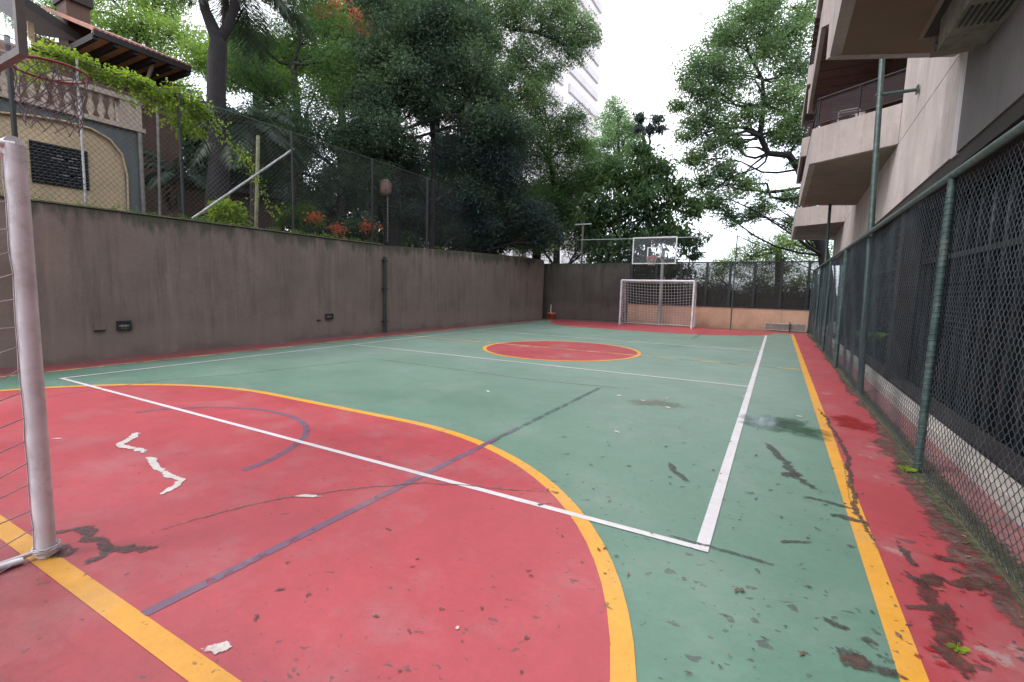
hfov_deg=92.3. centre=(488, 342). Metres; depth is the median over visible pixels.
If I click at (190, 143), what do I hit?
broadleaf tree
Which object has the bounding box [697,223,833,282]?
broadleaf tree
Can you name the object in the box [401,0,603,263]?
tower block
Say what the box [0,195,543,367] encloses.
court wall
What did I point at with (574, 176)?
broadleaf tree
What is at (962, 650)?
weed
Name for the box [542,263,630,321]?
wall
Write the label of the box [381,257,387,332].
drain pipe
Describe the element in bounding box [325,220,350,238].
flowering shrub
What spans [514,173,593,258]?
broadleaf tree
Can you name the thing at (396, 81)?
broadleaf tree
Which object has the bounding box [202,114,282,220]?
hanging creeper
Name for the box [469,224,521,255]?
shrub
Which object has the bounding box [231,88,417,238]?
broadleaf tree
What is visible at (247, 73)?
broadleaf tree
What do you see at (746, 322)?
beige wall
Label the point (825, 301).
hedge bush
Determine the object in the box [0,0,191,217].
old house
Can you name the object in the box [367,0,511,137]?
broadleaf tree
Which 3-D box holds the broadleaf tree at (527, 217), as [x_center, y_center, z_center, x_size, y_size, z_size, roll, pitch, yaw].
[-0.138,-6.939,20.910,9.575,7.602,4.254,-2,7,-31]
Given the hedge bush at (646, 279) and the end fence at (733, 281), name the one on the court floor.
the end fence at (733, 281)
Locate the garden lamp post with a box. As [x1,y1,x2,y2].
[380,179,391,241]
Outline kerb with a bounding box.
[822,334,1023,526]
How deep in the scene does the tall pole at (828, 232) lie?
15.64 m
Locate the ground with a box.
[814,320,1023,602]
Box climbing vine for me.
[14,37,217,141]
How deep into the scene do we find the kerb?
4.27 m
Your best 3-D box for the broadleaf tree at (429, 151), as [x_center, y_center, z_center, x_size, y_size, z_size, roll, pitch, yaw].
[-1.587,-8.586,28.810,7.580,9.086,9.037,-3,7,-32]
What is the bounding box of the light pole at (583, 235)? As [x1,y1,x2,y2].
[575,223,591,261]
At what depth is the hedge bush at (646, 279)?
25.51 m
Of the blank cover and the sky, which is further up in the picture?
the sky
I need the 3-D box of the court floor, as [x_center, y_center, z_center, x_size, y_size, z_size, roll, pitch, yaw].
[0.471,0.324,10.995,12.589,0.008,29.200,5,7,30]
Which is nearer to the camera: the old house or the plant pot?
the old house
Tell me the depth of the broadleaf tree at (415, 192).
25.61 m
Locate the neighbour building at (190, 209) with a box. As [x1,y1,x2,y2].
[184,180,291,230]
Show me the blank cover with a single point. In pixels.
(98, 327)
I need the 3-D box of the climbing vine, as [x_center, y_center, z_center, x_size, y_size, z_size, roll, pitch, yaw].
[-7.148,-4.852,9.637,0.815,1.168,3.753,5,7,30]
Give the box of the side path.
[809,333,1023,600]
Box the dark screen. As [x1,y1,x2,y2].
[628,261,818,308]
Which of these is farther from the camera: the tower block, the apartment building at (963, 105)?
the tower block
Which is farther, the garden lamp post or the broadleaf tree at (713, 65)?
the broadleaf tree at (713, 65)
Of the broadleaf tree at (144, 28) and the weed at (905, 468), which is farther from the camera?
the broadleaf tree at (144, 28)
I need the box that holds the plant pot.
[548,305,555,318]
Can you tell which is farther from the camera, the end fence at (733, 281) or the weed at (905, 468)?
the end fence at (733, 281)
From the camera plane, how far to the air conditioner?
4.70 m
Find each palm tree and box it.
[143,150,205,217]
[154,0,319,91]
[184,102,311,226]
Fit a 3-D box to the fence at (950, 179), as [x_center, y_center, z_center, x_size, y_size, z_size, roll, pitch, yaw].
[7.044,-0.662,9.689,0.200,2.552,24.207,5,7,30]
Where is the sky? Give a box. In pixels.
[0,0,841,294]
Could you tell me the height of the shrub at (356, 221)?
2.003 m
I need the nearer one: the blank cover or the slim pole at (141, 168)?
the blank cover
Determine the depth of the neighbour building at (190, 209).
20.75 m
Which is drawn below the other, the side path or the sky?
the side path
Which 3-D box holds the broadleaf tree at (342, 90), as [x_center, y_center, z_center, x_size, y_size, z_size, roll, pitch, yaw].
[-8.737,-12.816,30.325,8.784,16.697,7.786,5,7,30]
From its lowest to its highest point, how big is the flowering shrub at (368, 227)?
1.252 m
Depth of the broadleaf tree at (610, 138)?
41.43 m
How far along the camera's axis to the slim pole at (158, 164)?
12.78 m
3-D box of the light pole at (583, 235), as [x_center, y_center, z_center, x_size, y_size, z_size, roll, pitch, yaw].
[4.893,-3.722,25.942,0.900,4.999,0.110,5,7,30]
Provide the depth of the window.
11.07 m
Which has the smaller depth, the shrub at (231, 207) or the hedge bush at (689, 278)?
the shrub at (231, 207)
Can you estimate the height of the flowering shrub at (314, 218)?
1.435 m
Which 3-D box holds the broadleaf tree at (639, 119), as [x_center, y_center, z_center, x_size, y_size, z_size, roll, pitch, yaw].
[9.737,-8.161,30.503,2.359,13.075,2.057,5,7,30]
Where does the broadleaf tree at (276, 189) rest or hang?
on the raised garden ground
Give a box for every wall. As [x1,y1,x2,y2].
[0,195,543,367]
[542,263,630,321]
[627,303,814,332]
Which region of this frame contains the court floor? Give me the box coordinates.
[0,318,1023,681]
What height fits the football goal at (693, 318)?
2.094 m
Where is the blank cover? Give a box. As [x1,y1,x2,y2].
[93,323,105,331]
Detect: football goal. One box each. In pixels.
[0,136,61,572]
[619,279,696,328]
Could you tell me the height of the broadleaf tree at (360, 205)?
8.599 m
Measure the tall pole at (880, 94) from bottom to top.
5.721 m
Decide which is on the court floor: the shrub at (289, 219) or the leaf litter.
the leaf litter
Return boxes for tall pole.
[818,204,831,344]
[857,59,919,393]
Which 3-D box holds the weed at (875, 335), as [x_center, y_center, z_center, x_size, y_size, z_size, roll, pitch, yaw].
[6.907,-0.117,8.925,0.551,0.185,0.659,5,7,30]
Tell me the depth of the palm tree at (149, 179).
14.50 m
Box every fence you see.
[0,34,528,257]
[547,235,813,332]
[807,120,1023,588]
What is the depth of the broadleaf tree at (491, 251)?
29.92 m
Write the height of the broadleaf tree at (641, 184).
10.567 m
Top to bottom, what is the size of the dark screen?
1.958 m
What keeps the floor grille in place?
on the court floor
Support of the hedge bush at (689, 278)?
on the ground
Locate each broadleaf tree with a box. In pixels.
[0,0,233,100]
[179,0,275,220]
[181,93,289,193]
[195,22,322,108]
[203,0,374,233]
[226,93,319,193]
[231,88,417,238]
[266,178,379,241]
[285,1,424,213]
[301,0,410,243]
[305,113,437,230]
[330,0,547,246]
[349,170,453,248]
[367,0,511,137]
[373,80,571,257]
[406,117,542,252]
[452,72,529,172]
[454,177,525,254]
[456,0,607,251]
[498,56,606,262]
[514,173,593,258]
[556,127,715,279]
[573,91,648,251]
[631,110,670,157]
[662,0,833,297]
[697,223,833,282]
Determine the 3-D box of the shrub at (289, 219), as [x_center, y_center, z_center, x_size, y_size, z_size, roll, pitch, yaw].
[-6.366,-3.865,16.525,1.760,2.046,1.681,-1,7,-23]
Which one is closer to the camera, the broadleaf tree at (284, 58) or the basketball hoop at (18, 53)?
the basketball hoop at (18, 53)
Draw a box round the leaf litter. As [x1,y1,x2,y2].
[107,337,1023,672]
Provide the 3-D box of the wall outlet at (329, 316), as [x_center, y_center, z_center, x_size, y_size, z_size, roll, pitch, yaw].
[-4.568,-0.740,14.088,0.040,0.160,0.280,5,7,30]
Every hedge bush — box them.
[633,271,664,279]
[659,270,711,280]
[792,279,836,324]
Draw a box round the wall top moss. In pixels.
[0,190,505,254]
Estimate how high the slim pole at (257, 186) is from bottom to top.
3.093 m
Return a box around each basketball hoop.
[0,0,94,136]
[632,236,677,323]
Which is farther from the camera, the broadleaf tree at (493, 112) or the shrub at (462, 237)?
the broadleaf tree at (493, 112)
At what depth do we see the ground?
5.28 m
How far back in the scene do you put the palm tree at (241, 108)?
14.45 m
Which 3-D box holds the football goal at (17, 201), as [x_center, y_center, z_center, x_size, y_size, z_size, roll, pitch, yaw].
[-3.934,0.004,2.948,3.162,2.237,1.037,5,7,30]
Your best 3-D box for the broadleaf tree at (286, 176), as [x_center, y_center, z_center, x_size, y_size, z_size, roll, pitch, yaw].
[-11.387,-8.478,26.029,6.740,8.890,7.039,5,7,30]
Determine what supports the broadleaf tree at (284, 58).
on the raised garden ground
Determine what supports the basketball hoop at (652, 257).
on the court floor
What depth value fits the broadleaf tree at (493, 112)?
33.70 m
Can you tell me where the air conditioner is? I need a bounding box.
[934,0,1020,51]
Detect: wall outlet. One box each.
[116,320,131,330]
[325,314,333,318]
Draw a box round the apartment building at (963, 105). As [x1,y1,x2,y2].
[791,0,1023,485]
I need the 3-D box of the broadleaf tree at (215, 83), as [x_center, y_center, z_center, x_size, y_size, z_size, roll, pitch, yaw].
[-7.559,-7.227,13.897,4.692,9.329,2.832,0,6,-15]
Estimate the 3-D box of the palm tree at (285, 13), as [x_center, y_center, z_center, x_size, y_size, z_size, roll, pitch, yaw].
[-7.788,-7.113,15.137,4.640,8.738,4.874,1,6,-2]
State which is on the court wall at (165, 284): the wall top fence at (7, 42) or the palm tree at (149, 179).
the wall top fence at (7, 42)
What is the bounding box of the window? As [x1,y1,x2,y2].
[29,139,89,189]
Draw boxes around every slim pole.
[138,132,145,212]
[156,106,160,214]
[254,135,259,227]
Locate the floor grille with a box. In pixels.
[765,322,805,331]
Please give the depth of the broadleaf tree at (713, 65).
29.59 m
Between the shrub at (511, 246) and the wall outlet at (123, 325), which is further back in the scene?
the shrub at (511, 246)
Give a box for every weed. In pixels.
[851,330,888,341]
[897,465,916,471]
[944,642,970,653]
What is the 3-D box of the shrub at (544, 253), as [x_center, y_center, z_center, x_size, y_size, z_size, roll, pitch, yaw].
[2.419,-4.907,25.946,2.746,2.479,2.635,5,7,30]
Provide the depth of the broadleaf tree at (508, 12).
23.73 m
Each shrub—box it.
[202,196,252,224]
[272,196,326,233]
[302,210,325,231]
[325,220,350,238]
[330,208,385,242]
[358,219,382,241]
[428,221,485,251]
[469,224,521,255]
[511,238,561,259]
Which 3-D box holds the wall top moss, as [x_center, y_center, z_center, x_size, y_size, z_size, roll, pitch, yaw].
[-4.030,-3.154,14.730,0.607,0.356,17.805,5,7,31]
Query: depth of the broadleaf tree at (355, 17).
23.58 m

